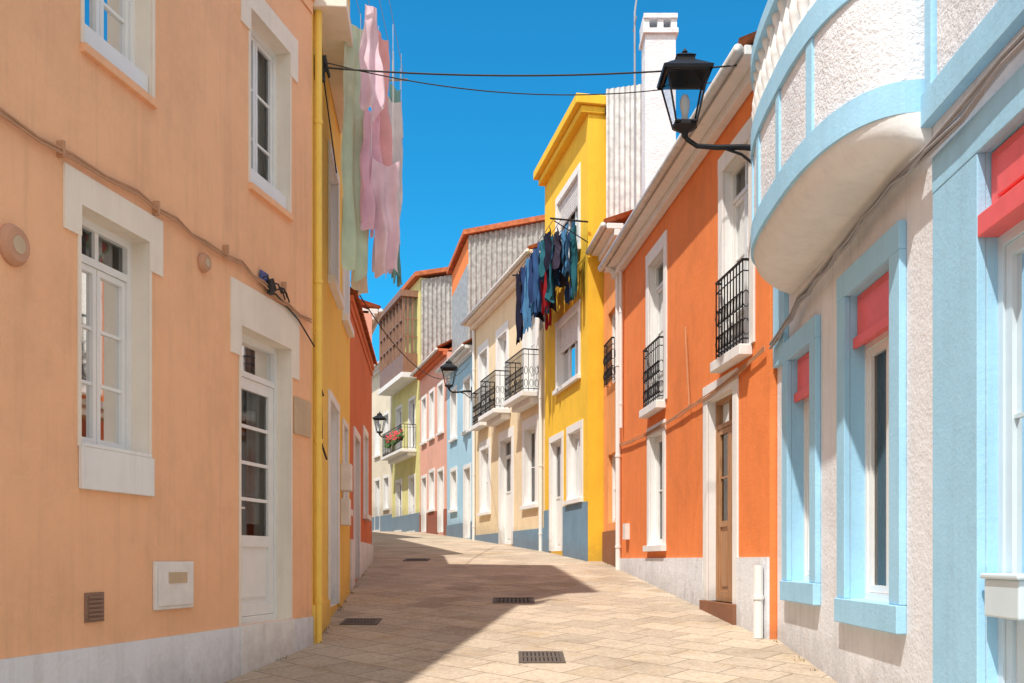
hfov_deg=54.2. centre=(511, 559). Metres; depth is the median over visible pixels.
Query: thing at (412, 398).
surround
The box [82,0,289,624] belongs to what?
window reveals
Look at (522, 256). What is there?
gutter
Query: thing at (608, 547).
plinth
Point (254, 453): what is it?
door curtain
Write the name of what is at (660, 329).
balcony door glass
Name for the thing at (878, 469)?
interior
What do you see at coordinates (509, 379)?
balcony railing
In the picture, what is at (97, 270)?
window frame
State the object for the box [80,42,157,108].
window sill
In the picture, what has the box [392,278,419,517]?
front wall
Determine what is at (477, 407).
balcony railing
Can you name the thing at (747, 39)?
tile roof
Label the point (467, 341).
tile roof
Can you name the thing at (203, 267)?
terracotta vent cap
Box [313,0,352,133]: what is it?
cornice
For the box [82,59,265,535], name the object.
interior
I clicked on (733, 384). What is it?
surround
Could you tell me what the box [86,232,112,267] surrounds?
window curtain
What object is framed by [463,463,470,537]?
surround
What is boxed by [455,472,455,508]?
window frame
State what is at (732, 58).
gutter
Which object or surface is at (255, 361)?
door glass
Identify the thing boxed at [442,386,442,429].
window frame
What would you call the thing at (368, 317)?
side walls
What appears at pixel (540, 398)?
downpipe
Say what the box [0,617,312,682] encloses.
plinth
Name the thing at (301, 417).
wall plaque
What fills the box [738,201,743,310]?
balcony door glass
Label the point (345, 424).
surround
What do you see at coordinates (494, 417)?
balcony slab
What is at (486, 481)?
window frame
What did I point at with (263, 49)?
window frame
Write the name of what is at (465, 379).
surround
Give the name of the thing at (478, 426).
balcony slab
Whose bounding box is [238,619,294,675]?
door step
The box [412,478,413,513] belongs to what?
window frame
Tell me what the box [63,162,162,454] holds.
lintel surround
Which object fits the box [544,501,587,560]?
plinth
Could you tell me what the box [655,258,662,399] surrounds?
balcony door frame
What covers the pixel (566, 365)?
window glass
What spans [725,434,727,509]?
door curtain
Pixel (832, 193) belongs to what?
balcony soffit
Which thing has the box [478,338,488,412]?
surround
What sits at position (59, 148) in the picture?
wall cable
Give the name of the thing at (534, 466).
window curtain
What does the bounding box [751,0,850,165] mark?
balcony band
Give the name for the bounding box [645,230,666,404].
surround
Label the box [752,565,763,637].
drain pipe
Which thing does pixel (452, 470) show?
surround
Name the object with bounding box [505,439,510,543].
door frame
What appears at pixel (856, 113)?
balcony lower band
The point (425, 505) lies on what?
window frame
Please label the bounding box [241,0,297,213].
lintel surround
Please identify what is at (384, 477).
surround
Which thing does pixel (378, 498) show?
window frame
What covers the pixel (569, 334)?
roller blind
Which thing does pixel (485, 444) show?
surround
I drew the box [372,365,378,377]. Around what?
cornice
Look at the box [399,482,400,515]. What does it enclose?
window frame
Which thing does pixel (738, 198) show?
balcony door frame
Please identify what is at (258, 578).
door frame
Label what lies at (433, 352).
gutter
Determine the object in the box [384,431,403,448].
geranium leaves
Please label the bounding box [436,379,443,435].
surround
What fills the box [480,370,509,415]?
balcony railing
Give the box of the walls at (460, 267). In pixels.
[452,238,467,295]
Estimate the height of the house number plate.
0.120 m
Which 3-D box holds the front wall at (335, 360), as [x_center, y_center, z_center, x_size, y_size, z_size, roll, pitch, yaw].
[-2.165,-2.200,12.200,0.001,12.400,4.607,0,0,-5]
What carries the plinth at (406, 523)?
attached to the side walls at (420, 317)
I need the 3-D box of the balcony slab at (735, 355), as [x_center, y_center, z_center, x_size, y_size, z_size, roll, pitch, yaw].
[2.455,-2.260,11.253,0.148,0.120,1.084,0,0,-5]
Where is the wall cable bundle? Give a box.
[769,31,1023,348]
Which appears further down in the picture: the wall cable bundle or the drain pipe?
the drain pipe
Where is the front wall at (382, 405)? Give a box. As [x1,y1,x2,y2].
[372,373,391,516]
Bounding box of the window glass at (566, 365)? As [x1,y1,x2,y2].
[564,343,574,382]
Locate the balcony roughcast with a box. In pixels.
[754,0,924,215]
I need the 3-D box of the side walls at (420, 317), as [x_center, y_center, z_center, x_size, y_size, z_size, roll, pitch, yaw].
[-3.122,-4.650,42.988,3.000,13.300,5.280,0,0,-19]
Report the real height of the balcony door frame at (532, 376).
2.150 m
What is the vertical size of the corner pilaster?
3.850 m
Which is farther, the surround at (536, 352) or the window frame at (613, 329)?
the surround at (536, 352)
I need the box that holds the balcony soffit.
[754,112,931,294]
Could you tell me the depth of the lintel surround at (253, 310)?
8.84 m
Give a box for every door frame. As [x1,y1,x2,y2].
[241,334,276,622]
[484,352,486,413]
[502,336,505,407]
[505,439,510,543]
[529,315,534,390]
[555,441,560,550]
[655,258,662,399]
[716,394,731,602]
[732,153,747,347]
[998,219,1023,682]
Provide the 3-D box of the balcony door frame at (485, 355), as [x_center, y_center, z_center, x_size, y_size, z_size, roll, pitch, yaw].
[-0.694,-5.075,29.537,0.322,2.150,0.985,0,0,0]
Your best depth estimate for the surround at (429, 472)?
37.45 m
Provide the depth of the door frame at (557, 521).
22.58 m
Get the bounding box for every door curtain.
[246,392,263,524]
[509,442,510,481]
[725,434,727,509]
[741,168,744,190]
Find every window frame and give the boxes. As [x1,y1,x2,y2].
[82,217,131,450]
[93,0,134,64]
[251,27,275,187]
[378,481,378,515]
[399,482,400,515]
[412,401,413,446]
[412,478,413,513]
[425,400,425,440]
[425,479,425,531]
[433,394,433,435]
[433,473,433,508]
[441,472,442,531]
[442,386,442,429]
[455,393,455,436]
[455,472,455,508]
[468,381,469,427]
[468,469,469,537]
[485,450,487,511]
[529,428,534,504]
[562,208,577,243]
[562,340,577,383]
[573,431,579,498]
[612,312,614,383]
[612,454,614,522]
[656,434,661,544]
[804,396,808,580]
[865,329,888,600]
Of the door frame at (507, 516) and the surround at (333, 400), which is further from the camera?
the door frame at (507, 516)
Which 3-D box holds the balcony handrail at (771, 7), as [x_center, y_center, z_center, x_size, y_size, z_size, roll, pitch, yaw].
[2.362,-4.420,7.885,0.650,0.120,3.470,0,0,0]
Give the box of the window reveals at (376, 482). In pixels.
[375,414,387,516]
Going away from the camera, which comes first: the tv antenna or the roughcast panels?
the roughcast panels
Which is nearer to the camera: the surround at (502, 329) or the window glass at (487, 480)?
the surround at (502, 329)
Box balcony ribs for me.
[752,38,813,220]
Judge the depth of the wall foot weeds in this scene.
10.96 m
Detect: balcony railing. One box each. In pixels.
[382,424,415,456]
[472,386,484,425]
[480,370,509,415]
[505,348,538,400]
[603,337,614,386]
[643,336,663,407]
[715,258,748,358]
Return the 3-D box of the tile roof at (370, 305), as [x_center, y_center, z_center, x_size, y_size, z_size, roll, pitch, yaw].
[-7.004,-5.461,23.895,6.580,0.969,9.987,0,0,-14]
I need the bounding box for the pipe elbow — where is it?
[604,265,618,277]
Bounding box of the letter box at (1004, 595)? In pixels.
[980,573,1023,619]
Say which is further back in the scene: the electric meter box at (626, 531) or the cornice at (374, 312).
the cornice at (374, 312)
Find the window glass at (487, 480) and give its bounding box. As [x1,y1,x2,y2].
[487,454,487,508]
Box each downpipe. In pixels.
[314,9,322,642]
[472,329,474,539]
[538,319,542,550]
[615,274,620,569]
[619,270,622,427]
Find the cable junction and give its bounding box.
[262,275,314,346]
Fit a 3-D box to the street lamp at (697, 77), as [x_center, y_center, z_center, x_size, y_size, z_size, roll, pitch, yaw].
[2.084,-4.627,10.300,1.117,1.304,0.509,0,0,0]
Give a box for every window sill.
[79,442,154,496]
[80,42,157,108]
[248,182,293,221]
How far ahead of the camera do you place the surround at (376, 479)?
47.52 m
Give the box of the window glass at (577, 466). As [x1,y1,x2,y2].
[576,437,578,494]
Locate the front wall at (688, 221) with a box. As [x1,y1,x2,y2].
[621,90,769,599]
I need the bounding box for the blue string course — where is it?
[920,0,1023,127]
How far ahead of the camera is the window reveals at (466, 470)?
32.16 m
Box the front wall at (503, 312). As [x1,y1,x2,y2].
[475,289,544,545]
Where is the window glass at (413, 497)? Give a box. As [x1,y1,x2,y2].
[413,481,413,513]
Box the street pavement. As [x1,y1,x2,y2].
[224,531,837,682]
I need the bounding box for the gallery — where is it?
[378,289,417,388]
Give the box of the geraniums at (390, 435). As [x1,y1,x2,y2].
[386,429,402,442]
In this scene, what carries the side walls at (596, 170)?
on the ground
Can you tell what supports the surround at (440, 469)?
attached to the front wall at (433, 453)
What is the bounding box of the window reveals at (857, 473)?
[792,119,1023,682]
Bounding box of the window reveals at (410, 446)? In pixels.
[397,399,413,516]
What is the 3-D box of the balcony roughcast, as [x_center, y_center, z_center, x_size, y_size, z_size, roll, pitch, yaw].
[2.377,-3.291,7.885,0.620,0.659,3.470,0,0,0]
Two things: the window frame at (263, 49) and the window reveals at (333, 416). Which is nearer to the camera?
the window frame at (263, 49)
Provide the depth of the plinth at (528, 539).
25.11 m
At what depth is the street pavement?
10.79 m
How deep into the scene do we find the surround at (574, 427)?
20.46 m
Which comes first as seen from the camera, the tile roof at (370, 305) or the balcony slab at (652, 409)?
the balcony slab at (652, 409)
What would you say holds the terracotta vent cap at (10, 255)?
attached to the front wall at (181, 154)
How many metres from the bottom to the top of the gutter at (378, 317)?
0.105 m
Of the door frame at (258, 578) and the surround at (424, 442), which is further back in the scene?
the surround at (424, 442)
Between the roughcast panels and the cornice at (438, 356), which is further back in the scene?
the cornice at (438, 356)
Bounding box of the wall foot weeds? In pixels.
[276,563,817,670]
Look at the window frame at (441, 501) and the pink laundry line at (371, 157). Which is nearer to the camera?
the pink laundry line at (371, 157)
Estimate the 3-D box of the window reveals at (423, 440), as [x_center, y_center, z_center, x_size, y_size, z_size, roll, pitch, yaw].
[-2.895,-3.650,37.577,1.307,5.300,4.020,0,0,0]
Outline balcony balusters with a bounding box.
[752,0,815,122]
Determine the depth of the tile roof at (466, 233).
30.89 m
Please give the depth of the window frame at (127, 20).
7.06 m
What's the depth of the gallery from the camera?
41.43 m
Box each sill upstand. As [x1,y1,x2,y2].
[85,24,147,91]
[251,168,286,208]
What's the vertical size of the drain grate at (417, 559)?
0.068 m
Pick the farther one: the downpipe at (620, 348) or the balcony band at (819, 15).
the downpipe at (620, 348)
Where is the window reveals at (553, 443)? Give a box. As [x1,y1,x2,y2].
[551,175,579,550]
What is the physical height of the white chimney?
4.140 m
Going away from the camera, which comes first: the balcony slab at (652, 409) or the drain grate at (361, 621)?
the drain grate at (361, 621)
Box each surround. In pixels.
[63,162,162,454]
[80,0,154,97]
[230,276,299,624]
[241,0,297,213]
[328,139,344,309]
[328,389,339,607]
[342,196,353,337]
[342,418,352,515]
[353,426,360,577]
[363,425,371,520]
[373,420,379,458]
[373,477,379,530]
[382,474,389,510]
[383,411,389,451]
[394,478,401,531]
[396,404,401,447]
[407,474,415,531]
[408,395,415,448]
[420,394,426,445]
[421,474,426,531]
[427,387,434,441]
[427,468,434,512]
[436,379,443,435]
[437,466,443,532]
[448,385,456,442]
[448,466,456,512]
[461,373,470,435]
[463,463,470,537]
[477,438,490,515]
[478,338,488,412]
[496,320,508,408]
[498,426,513,543]
[520,414,538,509]
[522,317,537,390]
[549,431,563,550]
[552,299,580,395]
[555,162,580,256]
[563,419,583,504]
[643,419,665,551]
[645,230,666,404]
[703,368,738,603]
[718,115,754,355]
[780,315,820,604]
[834,220,905,633]
[932,64,1023,682]
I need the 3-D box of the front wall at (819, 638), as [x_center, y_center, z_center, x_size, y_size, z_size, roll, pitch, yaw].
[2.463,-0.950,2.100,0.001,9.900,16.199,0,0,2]
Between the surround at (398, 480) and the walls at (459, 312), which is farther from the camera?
the surround at (398, 480)
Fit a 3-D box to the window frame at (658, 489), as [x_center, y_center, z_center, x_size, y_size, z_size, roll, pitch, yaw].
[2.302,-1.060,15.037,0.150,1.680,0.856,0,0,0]
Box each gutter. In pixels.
[372,309,383,334]
[410,348,437,376]
[436,344,464,372]
[460,248,529,325]
[585,222,605,254]
[598,44,743,271]
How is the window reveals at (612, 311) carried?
attached to the front wall at (609, 391)
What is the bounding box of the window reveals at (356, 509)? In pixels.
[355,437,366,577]
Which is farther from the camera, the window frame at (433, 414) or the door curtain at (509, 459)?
the window frame at (433, 414)
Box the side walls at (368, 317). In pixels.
[363,313,371,340]
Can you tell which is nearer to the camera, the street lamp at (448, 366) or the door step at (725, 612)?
the door step at (725, 612)
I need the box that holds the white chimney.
[639,13,678,194]
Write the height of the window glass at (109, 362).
1.387 m
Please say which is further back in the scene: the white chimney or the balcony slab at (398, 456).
the balcony slab at (398, 456)
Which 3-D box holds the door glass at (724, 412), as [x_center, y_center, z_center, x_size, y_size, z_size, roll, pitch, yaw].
[2.605,-1.186,11.862,0.084,1.427,0.900,0,0,0]
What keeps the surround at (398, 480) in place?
attached to the front wall at (404, 469)
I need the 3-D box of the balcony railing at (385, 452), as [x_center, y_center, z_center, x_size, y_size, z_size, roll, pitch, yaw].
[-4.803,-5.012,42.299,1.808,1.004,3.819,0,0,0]
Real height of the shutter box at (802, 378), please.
0.407 m
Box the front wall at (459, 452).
[447,355,471,538]
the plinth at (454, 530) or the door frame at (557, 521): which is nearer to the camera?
the door frame at (557, 521)
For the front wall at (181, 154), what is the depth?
7.13 m
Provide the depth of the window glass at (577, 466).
20.89 m
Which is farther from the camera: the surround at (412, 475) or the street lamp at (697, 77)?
the surround at (412, 475)
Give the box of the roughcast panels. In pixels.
[937,0,997,74]
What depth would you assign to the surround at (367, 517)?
17.26 m
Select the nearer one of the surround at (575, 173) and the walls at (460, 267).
the surround at (575, 173)
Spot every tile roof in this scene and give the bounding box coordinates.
[350,287,376,364]
[360,299,380,312]
[392,267,451,298]
[417,339,451,366]
[442,338,471,363]
[447,215,544,273]
[468,242,538,313]
[603,209,633,224]
[738,31,756,46]
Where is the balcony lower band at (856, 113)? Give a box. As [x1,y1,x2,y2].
[751,79,924,264]
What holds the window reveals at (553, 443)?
attached to the front wall at (566, 408)
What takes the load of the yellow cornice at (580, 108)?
on the side walls at (596, 170)
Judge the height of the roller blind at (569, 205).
0.540 m
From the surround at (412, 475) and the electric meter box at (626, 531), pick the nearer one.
the electric meter box at (626, 531)
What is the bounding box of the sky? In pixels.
[350,0,767,361]
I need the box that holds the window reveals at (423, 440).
[422,384,442,531]
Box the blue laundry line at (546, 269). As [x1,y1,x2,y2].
[512,217,587,344]
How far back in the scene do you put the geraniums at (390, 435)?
41.34 m
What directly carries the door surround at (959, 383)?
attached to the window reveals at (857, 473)
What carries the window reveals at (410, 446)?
attached to the front wall at (404, 469)
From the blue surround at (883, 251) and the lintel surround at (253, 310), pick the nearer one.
the blue surround at (883, 251)
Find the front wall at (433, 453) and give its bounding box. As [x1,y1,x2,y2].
[420,355,446,534]
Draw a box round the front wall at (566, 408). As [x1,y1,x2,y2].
[545,114,587,554]
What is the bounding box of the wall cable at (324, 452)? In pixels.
[315,330,327,459]
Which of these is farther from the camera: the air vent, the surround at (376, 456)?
the surround at (376, 456)
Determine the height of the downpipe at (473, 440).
6.500 m
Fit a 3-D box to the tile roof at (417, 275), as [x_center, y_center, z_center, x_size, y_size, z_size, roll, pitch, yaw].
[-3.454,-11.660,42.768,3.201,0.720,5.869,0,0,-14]
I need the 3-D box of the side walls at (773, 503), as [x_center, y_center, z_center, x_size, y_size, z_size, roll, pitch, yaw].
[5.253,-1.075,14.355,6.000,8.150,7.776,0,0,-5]
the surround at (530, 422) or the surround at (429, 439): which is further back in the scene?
the surround at (429, 439)
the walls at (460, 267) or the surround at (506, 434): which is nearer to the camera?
the surround at (506, 434)
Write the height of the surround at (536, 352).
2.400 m
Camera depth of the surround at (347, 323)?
13.55 m
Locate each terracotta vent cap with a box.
[0,223,29,266]
[197,253,211,272]
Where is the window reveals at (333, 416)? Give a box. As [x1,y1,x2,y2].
[331,163,347,605]
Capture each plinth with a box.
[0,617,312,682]
[312,591,350,644]
[350,539,372,589]
[372,514,391,531]
[391,512,419,531]
[419,509,446,535]
[446,521,471,539]
[475,528,543,550]
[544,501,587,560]
[602,530,614,566]
[620,557,769,639]
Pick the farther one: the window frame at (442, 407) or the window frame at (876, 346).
the window frame at (442, 407)
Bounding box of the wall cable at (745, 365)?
[619,326,764,446]
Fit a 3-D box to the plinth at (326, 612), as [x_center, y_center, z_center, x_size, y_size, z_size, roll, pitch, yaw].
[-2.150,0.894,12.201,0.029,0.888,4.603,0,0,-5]
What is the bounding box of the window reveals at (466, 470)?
[451,379,469,537]
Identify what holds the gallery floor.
attached to the gallery
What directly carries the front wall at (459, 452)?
attached to the side walls
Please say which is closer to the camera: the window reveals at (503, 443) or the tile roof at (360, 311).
the tile roof at (360, 311)
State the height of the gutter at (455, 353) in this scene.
0.105 m
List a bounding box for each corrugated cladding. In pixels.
[421,275,451,362]
[468,222,544,344]
[606,84,641,217]
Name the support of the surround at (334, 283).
attached to the front wall at (335, 360)
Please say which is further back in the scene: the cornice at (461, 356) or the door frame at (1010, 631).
the cornice at (461, 356)
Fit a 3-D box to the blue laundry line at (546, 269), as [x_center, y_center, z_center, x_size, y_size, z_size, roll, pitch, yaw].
[0.745,-5.780,21.376,0.774,1.710,3.968,0,0,-11]
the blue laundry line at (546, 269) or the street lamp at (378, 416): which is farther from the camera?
the street lamp at (378, 416)
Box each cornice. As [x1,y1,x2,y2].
[302,0,314,13]
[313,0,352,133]
[350,295,373,376]
[368,309,377,324]
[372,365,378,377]
[413,348,447,379]
[439,345,471,377]
[463,249,539,330]
[533,93,605,185]
[591,223,622,261]
[604,45,752,278]
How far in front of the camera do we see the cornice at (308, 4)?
9.80 m
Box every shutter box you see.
[794,352,808,402]
[853,271,888,348]
[978,125,1023,236]
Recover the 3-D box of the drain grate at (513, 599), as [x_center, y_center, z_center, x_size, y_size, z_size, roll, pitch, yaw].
[0.020,0.541,13.300,0.550,0.070,0.550,0,0,0]
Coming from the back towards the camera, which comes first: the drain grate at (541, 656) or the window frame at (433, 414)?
the window frame at (433, 414)
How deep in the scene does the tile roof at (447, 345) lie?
35.55 m
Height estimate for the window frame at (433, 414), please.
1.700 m
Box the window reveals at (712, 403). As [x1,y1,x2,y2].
[650,142,747,603]
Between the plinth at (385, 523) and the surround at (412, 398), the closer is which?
the surround at (412, 398)
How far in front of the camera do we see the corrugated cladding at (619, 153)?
19.61 m
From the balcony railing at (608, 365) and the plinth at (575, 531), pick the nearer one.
the balcony railing at (608, 365)
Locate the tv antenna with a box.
[633,0,636,207]
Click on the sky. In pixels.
(471, 158)
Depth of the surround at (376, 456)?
47.85 m
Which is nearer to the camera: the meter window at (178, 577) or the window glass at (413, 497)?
the meter window at (178, 577)
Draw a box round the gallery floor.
[378,372,416,395]
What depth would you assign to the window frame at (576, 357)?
21.46 m
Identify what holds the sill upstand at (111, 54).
on the window reveals at (140, 268)
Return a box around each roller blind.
[560,180,577,228]
[560,313,577,353]
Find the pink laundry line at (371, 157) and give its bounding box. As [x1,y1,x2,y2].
[341,0,407,295]
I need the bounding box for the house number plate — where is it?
[260,270,268,285]
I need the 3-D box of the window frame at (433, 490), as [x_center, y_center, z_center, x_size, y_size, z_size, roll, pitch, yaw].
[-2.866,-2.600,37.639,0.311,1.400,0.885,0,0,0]
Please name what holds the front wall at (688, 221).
attached to the side walls at (773, 503)
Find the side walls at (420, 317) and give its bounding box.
[420,278,428,363]
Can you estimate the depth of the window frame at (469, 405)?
32.08 m
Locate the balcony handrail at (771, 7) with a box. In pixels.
[751,0,778,91]
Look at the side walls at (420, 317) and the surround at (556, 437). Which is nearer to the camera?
the surround at (556, 437)
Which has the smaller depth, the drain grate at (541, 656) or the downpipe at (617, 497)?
the drain grate at (541, 656)
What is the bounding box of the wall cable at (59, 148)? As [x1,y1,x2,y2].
[0,107,311,322]
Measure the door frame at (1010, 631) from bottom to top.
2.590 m
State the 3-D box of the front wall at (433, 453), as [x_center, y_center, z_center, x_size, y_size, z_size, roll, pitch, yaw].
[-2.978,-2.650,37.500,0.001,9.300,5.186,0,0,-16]
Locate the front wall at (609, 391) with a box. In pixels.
[604,229,620,531]
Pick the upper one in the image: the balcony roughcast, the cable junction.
the balcony roughcast
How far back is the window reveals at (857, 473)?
7.78 m
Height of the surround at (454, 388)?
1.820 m
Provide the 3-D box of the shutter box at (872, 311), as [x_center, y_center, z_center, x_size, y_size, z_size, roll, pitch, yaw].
[2.711,-1.843,7.277,0.155,0.407,0.992,0,0,2]
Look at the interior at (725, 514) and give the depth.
12.37 m
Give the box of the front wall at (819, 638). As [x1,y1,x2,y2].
[777,25,1023,682]
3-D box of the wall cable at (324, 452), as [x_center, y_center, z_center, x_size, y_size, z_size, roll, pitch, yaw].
[-1.984,-1.699,10.448,0.044,1.218,0.910,0,0,-5]
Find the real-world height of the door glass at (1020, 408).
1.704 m
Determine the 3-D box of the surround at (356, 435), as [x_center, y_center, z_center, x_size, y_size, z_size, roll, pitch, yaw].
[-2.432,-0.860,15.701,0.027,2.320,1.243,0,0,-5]
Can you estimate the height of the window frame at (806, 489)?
1.740 m
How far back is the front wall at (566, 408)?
21.07 m
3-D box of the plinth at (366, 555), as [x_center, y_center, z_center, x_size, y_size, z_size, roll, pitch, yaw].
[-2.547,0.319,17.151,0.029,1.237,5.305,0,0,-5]
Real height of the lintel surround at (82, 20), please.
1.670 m
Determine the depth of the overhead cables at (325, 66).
10.33 m
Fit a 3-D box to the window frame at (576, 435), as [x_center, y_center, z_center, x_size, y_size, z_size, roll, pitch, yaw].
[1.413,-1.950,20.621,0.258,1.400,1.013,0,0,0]
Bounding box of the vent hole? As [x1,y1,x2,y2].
[13,235,25,253]
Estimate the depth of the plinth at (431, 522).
37.18 m
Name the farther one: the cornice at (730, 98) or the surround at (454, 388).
the surround at (454, 388)
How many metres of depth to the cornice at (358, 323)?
16.34 m
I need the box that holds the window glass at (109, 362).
[82,271,118,442]
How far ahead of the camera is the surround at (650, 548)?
14.58 m
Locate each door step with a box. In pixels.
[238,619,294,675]
[699,600,735,624]
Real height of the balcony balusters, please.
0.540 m
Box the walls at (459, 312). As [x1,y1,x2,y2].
[452,264,467,353]
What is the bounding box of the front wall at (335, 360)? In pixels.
[312,0,349,617]
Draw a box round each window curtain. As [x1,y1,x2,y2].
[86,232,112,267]
[258,52,263,177]
[534,433,534,500]
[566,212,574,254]
[880,351,885,585]
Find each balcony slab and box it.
[381,448,416,463]
[470,422,486,430]
[478,408,510,426]
[503,391,538,412]
[639,400,665,418]
[710,344,751,372]
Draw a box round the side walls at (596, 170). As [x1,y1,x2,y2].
[565,114,605,560]
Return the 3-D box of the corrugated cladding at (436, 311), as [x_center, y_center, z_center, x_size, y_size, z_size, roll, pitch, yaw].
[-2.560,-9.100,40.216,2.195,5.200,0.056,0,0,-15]
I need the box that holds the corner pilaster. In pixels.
[773,287,788,367]
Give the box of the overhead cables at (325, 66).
[314,55,736,378]
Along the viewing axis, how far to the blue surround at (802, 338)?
8.79 m
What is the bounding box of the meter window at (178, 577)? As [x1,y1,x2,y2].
[169,572,187,582]
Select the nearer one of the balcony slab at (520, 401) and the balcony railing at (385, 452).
the balcony slab at (520, 401)
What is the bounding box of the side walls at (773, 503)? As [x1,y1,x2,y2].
[770,285,776,639]
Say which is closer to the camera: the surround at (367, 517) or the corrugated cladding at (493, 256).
the surround at (367, 517)
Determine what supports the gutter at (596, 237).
on the cornice at (609, 235)
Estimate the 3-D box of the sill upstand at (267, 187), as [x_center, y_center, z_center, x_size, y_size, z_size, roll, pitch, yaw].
[-2.242,-3.321,9.004,0.100,0.159,0.777,0,0,12]
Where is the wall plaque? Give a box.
[293,396,310,437]
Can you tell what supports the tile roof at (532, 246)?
on the gable
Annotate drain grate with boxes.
[339,618,381,624]
[403,558,430,560]
[492,597,534,602]
[518,651,565,662]
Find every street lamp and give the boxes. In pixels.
[372,412,386,436]
[440,359,471,399]
[657,48,750,163]
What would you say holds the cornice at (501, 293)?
attached to the front wall at (503, 312)
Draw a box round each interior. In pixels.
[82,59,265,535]
[508,434,533,501]
[559,447,559,495]
[661,169,743,520]
[877,355,879,584]
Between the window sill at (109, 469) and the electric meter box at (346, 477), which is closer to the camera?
the window sill at (109, 469)
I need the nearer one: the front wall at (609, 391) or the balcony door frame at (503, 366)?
the front wall at (609, 391)
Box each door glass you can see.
[241,341,270,380]
[504,341,505,390]
[532,317,534,371]
[659,290,662,371]
[720,401,728,423]
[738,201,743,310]
[1017,250,1023,573]
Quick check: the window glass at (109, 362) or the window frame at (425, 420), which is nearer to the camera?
the window glass at (109, 362)
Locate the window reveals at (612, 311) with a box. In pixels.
[608,306,614,522]
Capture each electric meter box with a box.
[340,464,352,525]
[623,523,629,539]
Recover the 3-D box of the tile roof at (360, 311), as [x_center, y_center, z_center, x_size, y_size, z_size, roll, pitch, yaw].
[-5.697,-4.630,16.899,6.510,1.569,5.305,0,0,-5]
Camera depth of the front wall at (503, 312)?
26.89 m
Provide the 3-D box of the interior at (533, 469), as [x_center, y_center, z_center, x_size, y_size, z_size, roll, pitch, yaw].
[0.478,-3.285,27.226,0.979,5.730,6.067,0,0,-15]
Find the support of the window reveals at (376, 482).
attached to the front wall at (382, 405)
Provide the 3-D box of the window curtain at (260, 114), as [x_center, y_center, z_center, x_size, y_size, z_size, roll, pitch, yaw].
[-2.418,-4.005,9.042,0.040,1.490,0.757,0,0,12]
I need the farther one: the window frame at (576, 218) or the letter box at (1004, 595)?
the window frame at (576, 218)
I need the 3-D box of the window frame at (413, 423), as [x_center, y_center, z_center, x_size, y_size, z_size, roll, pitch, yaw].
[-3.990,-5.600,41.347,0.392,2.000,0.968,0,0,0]
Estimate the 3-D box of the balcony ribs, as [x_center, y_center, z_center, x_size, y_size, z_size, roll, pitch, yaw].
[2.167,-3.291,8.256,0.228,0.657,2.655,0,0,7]
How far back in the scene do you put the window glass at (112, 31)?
6.94 m
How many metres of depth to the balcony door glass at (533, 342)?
24.88 m
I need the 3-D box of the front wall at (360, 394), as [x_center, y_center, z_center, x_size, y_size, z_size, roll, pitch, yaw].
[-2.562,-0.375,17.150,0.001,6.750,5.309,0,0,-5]
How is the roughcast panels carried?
attached to the blue string course
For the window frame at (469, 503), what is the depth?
32.08 m
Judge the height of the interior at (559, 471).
7.650 m
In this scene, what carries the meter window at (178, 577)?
attached to the gas meter box at (167, 595)
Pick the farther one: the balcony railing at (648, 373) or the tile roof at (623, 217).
the tile roof at (623, 217)
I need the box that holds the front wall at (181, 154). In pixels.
[0,0,311,658]
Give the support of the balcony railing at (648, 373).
attached to the front wall at (688, 221)
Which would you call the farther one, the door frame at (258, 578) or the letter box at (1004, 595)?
the door frame at (258, 578)
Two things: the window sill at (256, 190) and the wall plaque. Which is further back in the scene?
the wall plaque
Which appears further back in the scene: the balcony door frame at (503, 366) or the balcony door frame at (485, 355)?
the balcony door frame at (485, 355)
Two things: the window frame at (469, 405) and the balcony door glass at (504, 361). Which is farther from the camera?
the window frame at (469, 405)
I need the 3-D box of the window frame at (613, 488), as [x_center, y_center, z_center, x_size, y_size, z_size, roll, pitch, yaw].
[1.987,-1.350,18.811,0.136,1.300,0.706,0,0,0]
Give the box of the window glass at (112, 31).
[85,0,121,53]
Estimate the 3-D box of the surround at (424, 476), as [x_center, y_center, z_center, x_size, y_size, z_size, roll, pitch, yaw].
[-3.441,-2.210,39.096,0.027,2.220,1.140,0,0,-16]
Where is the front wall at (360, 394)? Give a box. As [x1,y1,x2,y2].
[350,310,371,581]
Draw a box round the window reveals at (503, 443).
[480,329,534,543]
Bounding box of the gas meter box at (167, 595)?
[153,561,193,609]
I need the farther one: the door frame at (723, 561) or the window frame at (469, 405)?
the window frame at (469, 405)
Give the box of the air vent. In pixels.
[84,592,103,622]
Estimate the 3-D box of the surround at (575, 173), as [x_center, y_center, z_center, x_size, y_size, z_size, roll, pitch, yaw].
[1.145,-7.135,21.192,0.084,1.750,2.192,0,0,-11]
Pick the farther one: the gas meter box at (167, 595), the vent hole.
the gas meter box at (167, 595)
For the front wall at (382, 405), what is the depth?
47.07 m
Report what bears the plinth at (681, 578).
attached to the front wall at (688, 221)
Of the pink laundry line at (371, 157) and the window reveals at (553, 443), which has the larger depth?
the window reveals at (553, 443)
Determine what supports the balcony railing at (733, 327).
attached to the front wall at (688, 221)
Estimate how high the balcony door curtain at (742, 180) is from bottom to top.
1.586 m
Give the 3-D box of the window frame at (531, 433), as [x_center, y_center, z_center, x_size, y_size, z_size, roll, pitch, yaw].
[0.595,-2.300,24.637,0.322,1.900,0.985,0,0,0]
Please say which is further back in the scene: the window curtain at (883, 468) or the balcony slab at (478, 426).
the balcony slab at (478, 426)

